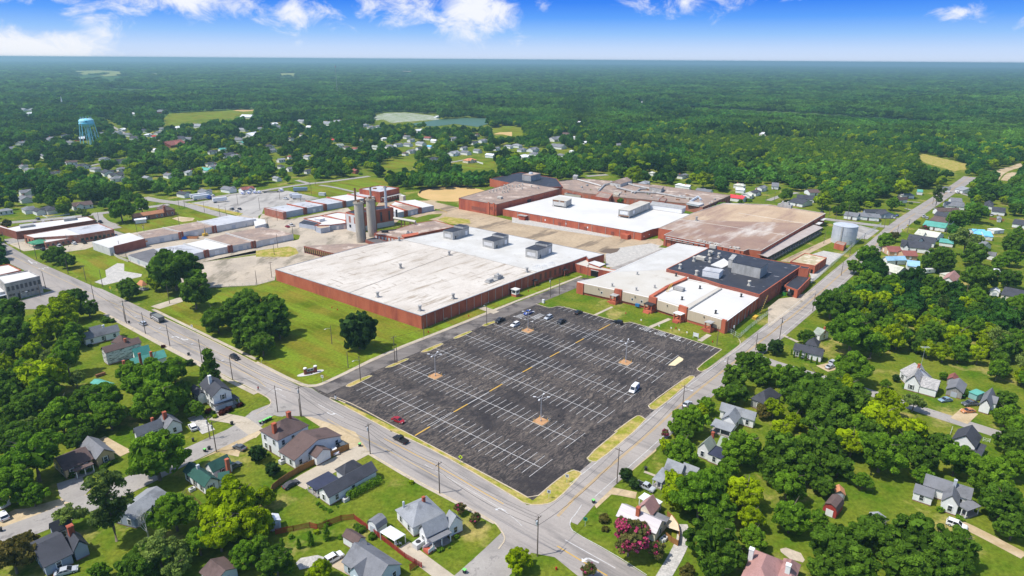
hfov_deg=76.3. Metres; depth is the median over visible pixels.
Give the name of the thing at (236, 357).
sport utility car
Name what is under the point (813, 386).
shade tree
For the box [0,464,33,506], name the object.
broadleaf tree
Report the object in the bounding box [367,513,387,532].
gambrel shed
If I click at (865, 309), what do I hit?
yellow green tree
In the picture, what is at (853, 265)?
broadleaf tree
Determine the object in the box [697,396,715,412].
broadleaf tree
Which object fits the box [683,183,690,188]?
town house
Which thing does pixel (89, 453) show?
tan house
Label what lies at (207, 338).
kerb
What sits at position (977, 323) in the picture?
broadleaf tree
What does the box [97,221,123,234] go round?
car park apron
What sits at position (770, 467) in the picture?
shade tree
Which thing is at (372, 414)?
kerb
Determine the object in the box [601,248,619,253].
wet patch
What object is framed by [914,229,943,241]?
cream roofed house
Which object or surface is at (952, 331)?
yellow green tree
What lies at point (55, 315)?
yellow green tree
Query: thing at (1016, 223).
solar roofed house
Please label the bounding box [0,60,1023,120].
forest ground
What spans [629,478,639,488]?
magnolia tree
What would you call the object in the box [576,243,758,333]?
office building
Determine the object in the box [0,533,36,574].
russet tree
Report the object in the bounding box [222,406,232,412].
shrub
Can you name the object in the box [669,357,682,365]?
sand coloured patch
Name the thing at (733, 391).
shade tree
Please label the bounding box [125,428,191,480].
broadleaf tree
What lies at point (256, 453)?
magnolia tree
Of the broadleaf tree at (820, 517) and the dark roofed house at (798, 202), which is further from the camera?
the dark roofed house at (798, 202)
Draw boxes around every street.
[0,403,293,540]
[1,204,168,222]
[2,243,645,575]
[22,288,98,308]
[93,212,121,228]
[144,197,233,216]
[169,192,251,202]
[252,176,370,193]
[319,185,353,191]
[454,533,530,575]
[540,176,975,524]
[767,192,797,200]
[826,218,892,227]
[912,207,921,213]
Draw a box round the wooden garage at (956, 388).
[946,378,966,398]
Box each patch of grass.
[256,246,297,256]
[293,234,299,240]
[396,214,441,225]
[401,189,428,200]
[438,217,469,223]
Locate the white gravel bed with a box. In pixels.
[297,370,323,375]
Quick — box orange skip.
[186,236,198,238]
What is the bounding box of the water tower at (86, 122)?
[78,116,98,144]
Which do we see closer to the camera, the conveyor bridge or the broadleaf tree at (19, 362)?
the broadleaf tree at (19, 362)
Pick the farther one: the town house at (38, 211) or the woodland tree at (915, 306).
the town house at (38, 211)
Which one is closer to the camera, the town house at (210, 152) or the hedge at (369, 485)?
the hedge at (369, 485)
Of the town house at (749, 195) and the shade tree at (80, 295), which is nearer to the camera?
the shade tree at (80, 295)
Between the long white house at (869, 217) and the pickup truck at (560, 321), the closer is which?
the pickup truck at (560, 321)
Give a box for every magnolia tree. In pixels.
[247,445,267,462]
[265,461,280,475]
[339,310,378,349]
[619,468,633,480]
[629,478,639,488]
[767,339,783,354]
[892,374,900,380]
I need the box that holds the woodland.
[0,62,1023,330]
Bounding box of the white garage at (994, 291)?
[990,287,999,295]
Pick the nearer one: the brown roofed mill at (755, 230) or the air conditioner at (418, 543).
the air conditioner at (418, 543)
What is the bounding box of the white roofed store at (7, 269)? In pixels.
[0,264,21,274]
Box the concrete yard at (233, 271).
[181,252,318,287]
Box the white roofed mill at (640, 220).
[503,195,688,239]
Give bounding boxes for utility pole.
[203,416,210,438]
[208,421,216,451]
[295,386,301,416]
[366,424,370,453]
[435,461,441,493]
[535,516,540,556]
[615,448,622,482]
[681,385,692,409]
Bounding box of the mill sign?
[303,365,316,374]
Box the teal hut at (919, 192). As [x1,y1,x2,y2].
[917,189,922,194]
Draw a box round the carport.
[638,492,662,510]
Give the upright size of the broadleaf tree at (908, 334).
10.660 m
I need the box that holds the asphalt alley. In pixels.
[4,238,24,243]
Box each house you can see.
[0,208,12,215]
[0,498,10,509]
[15,140,24,145]
[18,189,33,195]
[18,194,32,203]
[19,164,29,169]
[21,206,34,214]
[30,519,89,575]
[32,208,45,215]
[42,206,56,214]
[53,436,114,478]
[65,160,77,164]
[72,200,92,209]
[75,163,90,168]
[83,324,119,345]
[89,167,101,171]
[98,157,110,160]
[100,169,114,176]
[100,337,141,364]
[107,171,124,177]
[110,176,123,181]
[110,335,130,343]
[116,166,124,171]
[116,486,166,528]
[122,345,166,364]
[123,132,132,136]
[133,411,181,437]
[142,176,152,180]
[163,139,184,147]
[163,172,171,178]
[176,190,191,197]
[177,136,185,140]
[184,169,192,175]
[191,375,239,413]
[197,188,212,194]
[201,166,212,172]
[205,162,216,166]
[207,150,217,154]
[220,186,236,192]
[223,152,234,157]
[234,137,242,141]
[238,186,254,192]
[242,132,255,137]
[259,410,341,468]
[272,176,281,181]
[276,158,285,162]
[286,167,292,171]
[303,154,310,159]
[304,169,311,173]
[306,459,377,505]
[341,540,401,575]
[346,186,397,231]
[393,143,402,146]
[395,495,462,551]
[403,143,412,146]
[406,149,415,153]
[415,141,426,145]
[447,150,460,155]
[460,150,470,154]
[463,158,476,162]
[473,149,482,152]
[478,138,486,142]
[485,153,494,157]
[512,144,522,147]
[517,148,525,151]
[520,154,529,158]
[526,147,538,151]
[549,136,559,141]
[551,143,566,149]
[616,494,669,541]
[639,181,650,184]
[652,458,699,489]
[675,183,682,187]
[677,173,684,178]
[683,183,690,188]
[696,188,712,192]
[697,431,728,464]
[710,402,756,437]
[730,194,746,201]
[733,182,745,187]
[735,188,745,193]
[741,546,800,575]
[742,192,754,198]
[750,188,761,195]
[750,387,781,408]
[755,185,767,191]
[772,182,778,189]
[789,198,812,207]
[796,194,814,202]
[804,189,820,195]
[813,327,829,340]
[833,241,845,250]
[844,211,859,220]
[858,212,879,221]
[863,209,895,218]
[882,246,918,260]
[882,256,919,268]
[897,192,914,198]
[897,197,907,202]
[899,363,940,397]
[900,239,931,253]
[907,234,936,247]
[912,473,981,518]
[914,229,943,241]
[923,220,948,231]
[930,216,952,224]
[932,208,959,213]
[934,211,948,217]
[942,186,950,192]
[943,197,964,209]
[943,270,959,281]
[952,425,986,455]
[969,229,992,240]
[979,240,991,248]
[984,200,993,209]
[987,252,996,259]
[991,206,1005,215]
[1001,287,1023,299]
[1012,219,1023,228]
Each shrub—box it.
[67,471,75,477]
[99,316,110,322]
[99,463,106,468]
[105,461,113,466]
[185,359,194,365]
[204,408,211,413]
[218,409,224,415]
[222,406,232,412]
[235,402,243,407]
[355,524,365,533]
[368,531,375,540]
[436,546,443,552]
[598,513,609,524]
[601,525,609,531]
[936,506,945,512]
[955,514,965,521]
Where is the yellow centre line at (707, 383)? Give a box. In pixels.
[559,179,966,515]
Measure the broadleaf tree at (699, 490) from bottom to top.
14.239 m
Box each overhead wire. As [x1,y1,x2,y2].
[440,472,535,525]
[539,456,618,524]
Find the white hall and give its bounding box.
[134,217,146,223]
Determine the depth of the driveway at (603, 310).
309.06 m
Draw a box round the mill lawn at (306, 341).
[154,271,580,384]
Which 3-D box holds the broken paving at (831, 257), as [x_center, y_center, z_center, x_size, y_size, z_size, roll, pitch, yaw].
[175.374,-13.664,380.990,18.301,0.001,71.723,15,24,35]
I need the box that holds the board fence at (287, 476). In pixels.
[271,443,348,489]
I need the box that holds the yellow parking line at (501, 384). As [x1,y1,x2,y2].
[415,324,609,435]
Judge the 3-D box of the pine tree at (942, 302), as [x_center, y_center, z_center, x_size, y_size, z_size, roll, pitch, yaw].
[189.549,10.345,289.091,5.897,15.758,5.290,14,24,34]
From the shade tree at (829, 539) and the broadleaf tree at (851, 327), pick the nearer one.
the shade tree at (829, 539)
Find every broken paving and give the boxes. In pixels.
[605,243,664,266]
[810,251,841,281]
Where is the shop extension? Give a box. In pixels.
[44,238,73,247]
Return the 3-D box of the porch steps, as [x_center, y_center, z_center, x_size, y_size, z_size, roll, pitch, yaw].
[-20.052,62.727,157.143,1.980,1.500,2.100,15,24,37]
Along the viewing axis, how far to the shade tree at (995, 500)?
166.15 m
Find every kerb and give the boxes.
[99,310,255,390]
[149,311,255,362]
[256,304,510,386]
[256,391,271,413]
[330,397,389,430]
[337,397,404,431]
[371,454,504,548]
[390,430,581,504]
[538,304,719,348]
[587,431,633,461]
[648,375,694,409]
[697,340,740,371]
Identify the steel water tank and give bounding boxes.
[831,222,858,244]
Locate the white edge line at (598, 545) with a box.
[570,506,646,574]
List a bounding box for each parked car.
[0,288,5,298]
[53,565,78,575]
[232,443,247,451]
[281,478,299,489]
[330,446,339,454]
[391,416,404,423]
[681,400,691,406]
[824,364,834,369]
[938,396,952,402]
[960,407,975,413]
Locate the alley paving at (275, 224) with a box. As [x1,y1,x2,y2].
[117,208,350,261]
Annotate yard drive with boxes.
[610,248,661,269]
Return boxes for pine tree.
[80,467,134,541]
[932,184,947,207]
[933,294,949,310]
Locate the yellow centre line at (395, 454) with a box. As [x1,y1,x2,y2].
[352,432,437,477]
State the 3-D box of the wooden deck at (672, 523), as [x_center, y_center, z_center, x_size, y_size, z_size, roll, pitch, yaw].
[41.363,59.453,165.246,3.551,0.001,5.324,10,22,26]
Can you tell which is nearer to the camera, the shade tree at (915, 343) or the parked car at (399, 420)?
the parked car at (399, 420)
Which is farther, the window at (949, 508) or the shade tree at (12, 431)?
the shade tree at (12, 431)
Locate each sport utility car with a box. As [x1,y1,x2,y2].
[0,510,9,521]
[188,423,197,431]
[230,353,239,360]
[231,461,241,469]
[323,550,344,563]
[338,440,345,446]
[510,321,519,326]
[544,314,552,319]
[574,310,582,314]
[612,319,622,324]
[946,516,967,529]
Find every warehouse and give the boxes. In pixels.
[92,233,147,255]
[275,224,603,328]
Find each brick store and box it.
[0,216,96,238]
[24,223,114,245]
[790,253,826,273]
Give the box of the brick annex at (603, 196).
[595,191,612,201]
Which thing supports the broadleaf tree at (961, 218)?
on the grass ground at (890, 495)
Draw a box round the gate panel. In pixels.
[409,560,416,570]
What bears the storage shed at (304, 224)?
on the grass ground at (890, 495)
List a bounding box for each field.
[69,249,143,281]
[76,70,120,74]
[101,73,121,75]
[116,211,217,232]
[163,110,252,124]
[286,185,351,197]
[326,177,387,190]
[376,112,433,122]
[380,157,416,168]
[451,161,494,169]
[492,126,522,135]
[539,148,568,152]
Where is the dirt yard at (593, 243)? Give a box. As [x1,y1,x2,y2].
[377,200,662,267]
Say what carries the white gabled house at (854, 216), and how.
on the grass ground at (890, 495)
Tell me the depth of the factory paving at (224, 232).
442.94 m
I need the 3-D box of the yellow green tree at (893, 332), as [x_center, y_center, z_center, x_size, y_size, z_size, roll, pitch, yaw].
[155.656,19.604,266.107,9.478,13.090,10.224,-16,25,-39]
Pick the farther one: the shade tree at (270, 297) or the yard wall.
the yard wall
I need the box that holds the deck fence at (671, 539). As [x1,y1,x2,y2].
[665,511,679,545]
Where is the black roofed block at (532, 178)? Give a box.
[490,172,562,194]
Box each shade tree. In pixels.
[0,297,25,318]
[0,314,30,343]
[0,337,21,357]
[0,367,17,380]
[0,378,25,406]
[0,401,37,426]
[0,420,40,453]
[10,389,48,412]
[44,246,65,261]
[54,253,75,267]
[63,426,90,448]
[66,288,88,303]
[68,385,91,402]
[77,299,98,317]
[113,542,161,575]
[115,277,133,288]
[118,282,139,299]
[145,248,203,290]
[171,380,191,397]
[178,277,211,308]
[199,306,231,332]
[220,296,256,323]
[231,313,265,342]
[231,322,267,348]
[233,288,260,305]
[246,332,275,355]
[248,300,288,333]
[255,543,294,575]
[260,293,284,304]
[270,318,290,338]
[675,426,693,440]
[682,511,741,562]
[697,551,721,575]
[714,539,747,573]
[721,364,748,385]
[723,381,749,403]
[735,351,748,366]
[742,351,771,377]
[752,366,773,384]
[756,343,766,351]
[757,456,786,484]
[758,429,802,469]
[776,364,810,395]
[785,391,805,415]
[788,451,824,482]
[793,369,856,418]
[796,329,815,344]
[799,423,842,465]
[800,397,852,433]
[806,553,838,575]
[809,522,863,567]
[810,475,835,496]
[812,288,849,318]
[821,450,854,479]
[826,369,854,379]
[830,538,882,575]
[832,206,843,213]
[844,379,871,399]
[845,202,859,212]
[848,294,863,311]
[848,390,871,414]
[848,513,900,551]
[855,418,883,434]
[861,312,878,327]
[867,299,887,319]
[875,538,933,575]
[885,313,905,324]
[892,511,945,557]
[894,307,913,314]
[907,445,940,470]
[908,338,924,352]
[914,328,937,343]
[920,254,941,268]
[922,247,957,271]
[925,432,954,451]
[930,544,975,575]
[936,523,982,563]
[940,321,962,336]
[960,242,990,263]
[960,263,1002,288]
[977,481,1023,518]
[989,352,1010,362]
[990,332,1021,356]
[991,425,1023,451]
[992,511,1023,539]
[996,390,1018,405]
[998,269,1023,286]
[1001,232,1023,252]
[1008,203,1023,215]
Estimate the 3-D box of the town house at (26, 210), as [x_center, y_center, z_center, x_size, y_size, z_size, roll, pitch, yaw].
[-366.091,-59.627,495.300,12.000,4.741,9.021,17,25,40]
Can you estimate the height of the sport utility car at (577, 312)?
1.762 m
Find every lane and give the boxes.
[314,278,584,393]
[763,356,1000,435]
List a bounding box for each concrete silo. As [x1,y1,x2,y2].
[353,200,365,242]
[365,196,376,236]
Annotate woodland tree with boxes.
[854,283,876,293]
[906,303,921,312]
[990,304,1020,322]
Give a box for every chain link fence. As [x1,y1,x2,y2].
[218,277,274,287]
[729,310,768,337]
[813,224,880,280]
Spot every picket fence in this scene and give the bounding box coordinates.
[275,514,354,533]
[354,515,421,567]
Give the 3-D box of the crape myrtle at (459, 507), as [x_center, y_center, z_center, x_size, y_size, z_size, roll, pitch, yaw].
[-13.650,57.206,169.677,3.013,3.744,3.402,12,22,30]
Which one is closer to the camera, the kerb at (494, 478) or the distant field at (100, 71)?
the kerb at (494, 478)
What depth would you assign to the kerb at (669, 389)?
232.98 m
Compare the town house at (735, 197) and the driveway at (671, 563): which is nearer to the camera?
the driveway at (671, 563)
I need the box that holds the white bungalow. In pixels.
[793,337,824,362]
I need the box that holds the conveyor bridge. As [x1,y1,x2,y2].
[393,217,416,226]
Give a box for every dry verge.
[340,401,403,431]
[393,431,580,503]
[588,432,631,460]
[615,416,644,431]
[649,376,693,408]
[698,330,739,370]
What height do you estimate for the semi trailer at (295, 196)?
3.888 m
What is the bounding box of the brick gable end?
[264,207,286,219]
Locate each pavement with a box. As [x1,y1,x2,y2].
[104,314,257,394]
[152,309,257,359]
[255,276,581,385]
[368,452,494,523]
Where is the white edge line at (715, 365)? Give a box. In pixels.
[570,240,873,483]
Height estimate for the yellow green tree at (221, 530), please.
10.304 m
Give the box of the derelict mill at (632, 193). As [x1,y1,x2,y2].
[559,175,730,211]
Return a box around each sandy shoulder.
[304,416,365,448]
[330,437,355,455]
[595,449,655,507]
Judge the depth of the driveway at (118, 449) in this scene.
198.62 m
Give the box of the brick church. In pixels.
[131,204,175,221]
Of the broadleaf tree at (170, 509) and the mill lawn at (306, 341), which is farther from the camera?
the mill lawn at (306, 341)
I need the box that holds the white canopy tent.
[380,525,405,548]
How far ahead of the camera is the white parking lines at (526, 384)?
238.93 m
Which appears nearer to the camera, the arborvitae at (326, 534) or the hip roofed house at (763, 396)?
the arborvitae at (326, 534)
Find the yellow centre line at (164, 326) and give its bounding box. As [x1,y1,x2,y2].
[17,258,289,389]
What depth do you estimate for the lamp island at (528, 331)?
285.25 m
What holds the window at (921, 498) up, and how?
in the farm house at (952, 496)
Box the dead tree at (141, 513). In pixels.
[126,509,150,536]
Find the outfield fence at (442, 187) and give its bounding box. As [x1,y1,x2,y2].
[419,185,472,192]
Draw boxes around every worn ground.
[96,263,141,284]
[172,217,193,221]
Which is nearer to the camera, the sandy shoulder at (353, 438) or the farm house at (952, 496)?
the farm house at (952, 496)
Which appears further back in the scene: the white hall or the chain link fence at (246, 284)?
the white hall
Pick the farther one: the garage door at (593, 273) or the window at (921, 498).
the garage door at (593, 273)
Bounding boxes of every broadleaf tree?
[0,429,64,481]
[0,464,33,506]
[13,357,29,381]
[17,482,51,506]
[24,374,64,403]
[33,393,85,434]
[47,339,81,375]
[56,322,88,341]
[66,413,100,434]
[82,381,123,413]
[85,562,112,575]
[92,401,126,429]
[107,198,135,222]
[114,360,141,381]
[120,352,179,396]
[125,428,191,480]
[126,403,141,419]
[130,379,182,418]
[133,197,148,211]
[142,489,199,531]
[162,357,187,383]
[175,385,190,407]
[183,269,207,280]
[183,400,204,416]
[184,526,210,555]
[228,539,257,569]
[251,533,270,557]
[664,434,698,464]
[667,417,688,432]
[668,470,722,518]
[674,402,711,431]
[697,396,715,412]
[701,466,730,492]
[709,490,736,521]
[712,386,724,400]
[716,456,739,475]
[720,429,761,464]
[738,523,767,551]
[770,364,785,386]
[771,497,813,534]
[772,469,806,500]
[791,433,812,453]
[811,508,828,525]
[825,308,880,351]
[833,350,875,378]
[840,284,853,295]
[844,413,869,432]
[846,259,862,273]
[850,472,874,488]
[852,270,882,289]
[855,245,881,261]
[858,331,890,357]
[858,431,909,473]
[863,183,881,197]
[875,315,897,330]
[877,231,895,246]
[878,273,904,288]
[879,379,892,386]
[886,196,902,210]
[891,428,924,454]
[895,325,913,349]
[909,466,936,484]
[919,320,941,337]
[922,305,950,320]
[938,441,977,475]
[939,371,948,379]
[945,210,969,227]
[949,334,971,350]
[950,344,971,362]
[961,315,985,339]
[963,388,970,395]
[966,202,989,222]
[967,452,1015,489]
[987,358,1010,380]
[989,403,1023,426]
[991,254,1009,268]
[999,449,1023,478]
[1003,249,1023,266]
[1005,414,1023,429]
[1008,328,1021,334]
[1014,333,1023,354]
[1018,371,1023,382]
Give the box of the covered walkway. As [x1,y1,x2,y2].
[759,225,822,259]
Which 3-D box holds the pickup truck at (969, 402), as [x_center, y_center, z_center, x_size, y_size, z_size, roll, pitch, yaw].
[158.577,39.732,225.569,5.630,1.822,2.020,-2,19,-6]
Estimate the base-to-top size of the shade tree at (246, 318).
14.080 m
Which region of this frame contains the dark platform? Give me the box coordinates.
[365,237,386,243]
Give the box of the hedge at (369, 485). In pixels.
[345,475,381,498]
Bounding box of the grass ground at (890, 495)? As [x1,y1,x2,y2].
[0,113,1023,575]
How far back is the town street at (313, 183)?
612.61 m
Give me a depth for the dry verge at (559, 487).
181.88 m
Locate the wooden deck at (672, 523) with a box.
[666,515,678,530]
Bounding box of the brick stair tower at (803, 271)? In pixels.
[798,266,809,276]
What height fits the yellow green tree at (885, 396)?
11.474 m
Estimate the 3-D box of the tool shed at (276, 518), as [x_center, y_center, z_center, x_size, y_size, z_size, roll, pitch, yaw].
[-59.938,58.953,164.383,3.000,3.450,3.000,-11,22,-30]
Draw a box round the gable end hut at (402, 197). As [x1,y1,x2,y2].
[399,194,405,200]
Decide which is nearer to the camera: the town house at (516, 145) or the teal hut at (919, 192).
the teal hut at (919, 192)
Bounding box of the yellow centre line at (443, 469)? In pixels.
[384,438,503,503]
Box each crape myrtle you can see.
[453,502,466,514]
[469,512,480,525]
[580,561,596,575]
[613,515,624,526]
[614,518,649,556]
[641,521,651,536]
[647,540,665,560]
[661,428,668,435]
[918,225,929,230]
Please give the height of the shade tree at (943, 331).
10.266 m
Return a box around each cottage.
[182,454,231,493]
[887,263,907,274]
[955,186,969,193]
[978,387,998,414]
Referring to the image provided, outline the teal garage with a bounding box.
[939,238,952,247]
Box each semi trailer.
[189,192,206,198]
[192,194,209,200]
[212,196,226,202]
[292,194,301,199]
[293,187,307,191]
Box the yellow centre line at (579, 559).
[557,546,607,575]
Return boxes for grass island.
[347,375,369,385]
[387,359,406,366]
[422,343,442,351]
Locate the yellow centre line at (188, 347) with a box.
[115,307,265,386]
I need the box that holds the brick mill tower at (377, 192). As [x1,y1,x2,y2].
[359,185,399,202]
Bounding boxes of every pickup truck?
[392,434,408,444]
[494,317,505,322]
[523,310,532,315]
[556,318,565,324]
[638,480,655,492]
[961,399,979,406]
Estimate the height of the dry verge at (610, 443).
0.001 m
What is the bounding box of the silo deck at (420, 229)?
[374,220,453,240]
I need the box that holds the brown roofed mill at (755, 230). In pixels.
[658,201,826,257]
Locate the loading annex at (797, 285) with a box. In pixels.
[781,275,810,297]
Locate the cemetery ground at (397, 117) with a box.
[374,113,438,122]
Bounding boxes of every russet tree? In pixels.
[0,219,11,226]
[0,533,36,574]
[22,529,40,541]
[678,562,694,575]
[756,402,770,418]
[891,232,900,238]
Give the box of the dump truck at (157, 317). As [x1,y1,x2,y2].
[150,312,164,322]
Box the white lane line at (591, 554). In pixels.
[566,540,614,567]
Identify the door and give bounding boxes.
[272,522,279,530]
[591,270,597,276]
[825,508,832,516]
[950,391,956,397]
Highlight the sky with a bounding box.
[0,0,1023,66]
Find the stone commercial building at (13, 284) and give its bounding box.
[0,270,43,298]
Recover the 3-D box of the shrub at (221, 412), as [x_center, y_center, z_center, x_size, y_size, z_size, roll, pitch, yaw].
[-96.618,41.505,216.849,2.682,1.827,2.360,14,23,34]
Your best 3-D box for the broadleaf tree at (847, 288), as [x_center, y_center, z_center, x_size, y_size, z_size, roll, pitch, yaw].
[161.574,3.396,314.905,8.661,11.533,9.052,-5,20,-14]
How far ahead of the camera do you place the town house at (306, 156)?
764.69 m
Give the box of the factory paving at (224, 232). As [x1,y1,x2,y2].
[131,215,257,260]
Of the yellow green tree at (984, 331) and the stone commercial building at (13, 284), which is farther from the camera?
the stone commercial building at (13, 284)
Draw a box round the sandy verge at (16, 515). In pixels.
[0,494,85,526]
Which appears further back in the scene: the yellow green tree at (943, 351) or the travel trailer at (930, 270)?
the travel trailer at (930, 270)
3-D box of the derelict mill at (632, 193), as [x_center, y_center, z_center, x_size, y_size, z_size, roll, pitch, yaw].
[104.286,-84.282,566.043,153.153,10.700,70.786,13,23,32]
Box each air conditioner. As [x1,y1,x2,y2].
[188,486,195,492]
[278,458,284,464]
[341,495,349,502]
[412,537,424,549]
[661,534,667,541]
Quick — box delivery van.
[629,382,639,393]
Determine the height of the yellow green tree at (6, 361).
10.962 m
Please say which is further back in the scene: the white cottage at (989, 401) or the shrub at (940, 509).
the white cottage at (989, 401)
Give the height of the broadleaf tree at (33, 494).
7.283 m
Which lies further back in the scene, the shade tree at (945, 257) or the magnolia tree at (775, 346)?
the shade tree at (945, 257)
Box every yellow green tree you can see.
[0,348,16,369]
[13,353,69,388]
[15,341,42,360]
[26,330,54,346]
[27,297,78,339]
[46,290,79,313]
[145,277,160,290]
[196,505,240,551]
[197,473,255,523]
[235,505,271,539]
[253,485,276,507]
[262,509,274,530]
[304,558,332,575]
[505,546,532,575]
[623,165,643,182]
[659,437,670,451]
[661,481,684,511]
[662,482,669,493]
[664,468,683,485]
[695,402,708,414]
[696,171,712,187]
[725,475,764,506]
[737,505,766,526]
[764,397,786,417]
[770,419,792,433]
[785,410,804,429]
[813,190,832,209]
[835,373,858,389]
[835,426,863,457]
[859,400,900,434]
[861,307,870,313]
[868,289,891,302]
[869,298,893,311]
[870,325,881,332]
[873,387,908,414]
[881,323,905,350]
[889,313,907,324]
[893,178,915,193]
[896,415,928,437]
[903,314,915,326]
[914,315,928,330]
[917,338,935,358]
[925,313,935,319]
[930,318,946,326]
[935,342,954,361]
[943,325,972,343]
[969,345,987,364]
[975,326,997,337]
[976,335,993,354]
[985,322,995,327]
[1014,365,1023,385]
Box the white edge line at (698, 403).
[597,249,879,494]
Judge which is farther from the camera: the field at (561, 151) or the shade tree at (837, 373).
the field at (561, 151)
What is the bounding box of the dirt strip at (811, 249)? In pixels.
[781,238,830,261]
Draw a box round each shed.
[90,379,114,384]
[128,249,157,267]
[138,215,255,244]
[155,227,293,258]
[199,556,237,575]
[254,218,265,227]
[269,192,374,217]
[271,513,280,531]
[299,220,318,229]
[304,215,346,230]
[304,243,366,256]
[316,224,329,232]
[320,212,345,219]
[342,528,365,547]
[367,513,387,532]
[390,200,433,217]
[564,193,580,197]
[823,494,843,518]
[834,484,845,499]
[946,372,958,384]
[968,389,984,400]
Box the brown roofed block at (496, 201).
[459,181,559,215]
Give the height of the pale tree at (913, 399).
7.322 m
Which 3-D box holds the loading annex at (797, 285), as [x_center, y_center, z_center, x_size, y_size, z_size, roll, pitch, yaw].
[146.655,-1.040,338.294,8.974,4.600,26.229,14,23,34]
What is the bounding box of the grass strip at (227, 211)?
[190,203,242,214]
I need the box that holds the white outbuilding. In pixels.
[987,228,1003,233]
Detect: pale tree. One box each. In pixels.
[18,415,38,426]
[38,346,51,360]
[51,502,89,524]
[67,369,85,387]
[75,208,86,216]
[81,211,91,216]
[134,528,188,567]
[160,548,192,575]
[902,393,927,411]
[948,227,984,252]
[987,325,1017,350]
[1015,352,1023,366]
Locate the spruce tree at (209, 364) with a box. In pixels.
[198,348,221,387]
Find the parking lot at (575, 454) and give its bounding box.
[312,278,720,499]
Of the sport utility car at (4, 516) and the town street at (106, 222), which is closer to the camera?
the sport utility car at (4, 516)
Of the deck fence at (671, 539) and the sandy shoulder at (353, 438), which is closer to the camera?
the deck fence at (671, 539)
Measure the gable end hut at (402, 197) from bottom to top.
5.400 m
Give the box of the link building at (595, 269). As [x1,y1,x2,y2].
[574,259,614,276]
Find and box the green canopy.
[27,239,45,248]
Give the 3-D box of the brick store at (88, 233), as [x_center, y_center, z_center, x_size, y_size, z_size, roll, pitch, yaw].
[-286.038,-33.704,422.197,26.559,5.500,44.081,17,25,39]
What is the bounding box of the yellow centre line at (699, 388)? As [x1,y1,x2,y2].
[557,180,964,515]
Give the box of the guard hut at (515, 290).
[511,287,519,296]
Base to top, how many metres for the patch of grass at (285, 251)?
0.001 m
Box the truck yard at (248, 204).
[193,188,317,217]
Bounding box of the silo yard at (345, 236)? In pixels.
[296,229,372,252]
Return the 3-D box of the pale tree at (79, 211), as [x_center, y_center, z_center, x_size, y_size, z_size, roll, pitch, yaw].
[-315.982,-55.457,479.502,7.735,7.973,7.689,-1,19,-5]
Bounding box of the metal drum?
[95,372,105,377]
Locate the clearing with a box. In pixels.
[918,154,966,170]
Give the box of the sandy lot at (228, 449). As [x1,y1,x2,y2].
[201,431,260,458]
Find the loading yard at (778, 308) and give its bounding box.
[768,290,815,326]
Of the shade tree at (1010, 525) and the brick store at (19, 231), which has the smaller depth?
the shade tree at (1010, 525)
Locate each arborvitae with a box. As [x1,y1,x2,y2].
[279,538,284,549]
[296,538,300,548]
[306,531,314,546]
[322,524,330,541]
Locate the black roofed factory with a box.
[666,244,809,308]
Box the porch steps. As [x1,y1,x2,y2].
[423,542,434,554]
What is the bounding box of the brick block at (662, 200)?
[659,198,666,202]
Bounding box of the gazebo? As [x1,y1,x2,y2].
[137,280,148,290]
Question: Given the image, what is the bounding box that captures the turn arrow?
[582,558,598,562]
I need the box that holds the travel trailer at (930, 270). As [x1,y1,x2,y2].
[923,268,935,273]
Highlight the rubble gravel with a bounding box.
[512,217,611,236]
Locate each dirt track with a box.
[997,163,1021,178]
[1001,172,1015,180]
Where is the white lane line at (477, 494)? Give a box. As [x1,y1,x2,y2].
[426,465,520,524]
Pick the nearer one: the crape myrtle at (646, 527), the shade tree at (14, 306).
the crape myrtle at (646, 527)
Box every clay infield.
[418,187,483,201]
[495,132,511,135]
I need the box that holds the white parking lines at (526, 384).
[359,309,713,476]
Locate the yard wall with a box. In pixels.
[113,253,127,261]
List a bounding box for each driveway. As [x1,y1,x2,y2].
[57,477,90,501]
[100,436,128,455]
[151,297,182,308]
[188,415,214,433]
[209,413,262,434]
[293,445,371,488]
[332,556,349,575]
[399,542,453,575]
[478,306,498,313]
[594,306,612,314]
[610,487,636,498]
[648,318,670,327]
[656,524,687,575]
[698,334,710,341]
[780,548,804,561]
[782,334,798,341]
[817,363,835,371]
[951,408,977,423]
[958,519,1023,557]
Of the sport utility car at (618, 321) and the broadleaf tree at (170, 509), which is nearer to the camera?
the broadleaf tree at (170, 509)
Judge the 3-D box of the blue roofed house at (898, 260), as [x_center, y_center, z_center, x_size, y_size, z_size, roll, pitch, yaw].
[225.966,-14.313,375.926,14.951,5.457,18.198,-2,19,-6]
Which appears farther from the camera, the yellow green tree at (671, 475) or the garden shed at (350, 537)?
the yellow green tree at (671, 475)
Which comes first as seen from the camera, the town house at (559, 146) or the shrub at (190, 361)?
the shrub at (190, 361)
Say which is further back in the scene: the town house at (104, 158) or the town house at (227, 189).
the town house at (104, 158)
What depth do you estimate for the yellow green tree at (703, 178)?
599.59 m
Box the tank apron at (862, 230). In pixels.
[857,225,878,238]
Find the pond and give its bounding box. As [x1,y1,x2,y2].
[413,118,487,126]
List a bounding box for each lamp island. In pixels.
[429,373,442,378]
[522,328,533,332]
[532,417,548,424]
[619,359,631,364]
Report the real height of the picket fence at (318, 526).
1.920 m
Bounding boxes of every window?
[55,560,62,568]
[102,455,108,462]
[220,393,225,399]
[453,525,457,533]
[918,495,924,500]
[946,505,952,511]
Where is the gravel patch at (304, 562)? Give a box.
[296,555,323,569]
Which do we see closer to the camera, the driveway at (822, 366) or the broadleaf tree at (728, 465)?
the broadleaf tree at (728, 465)

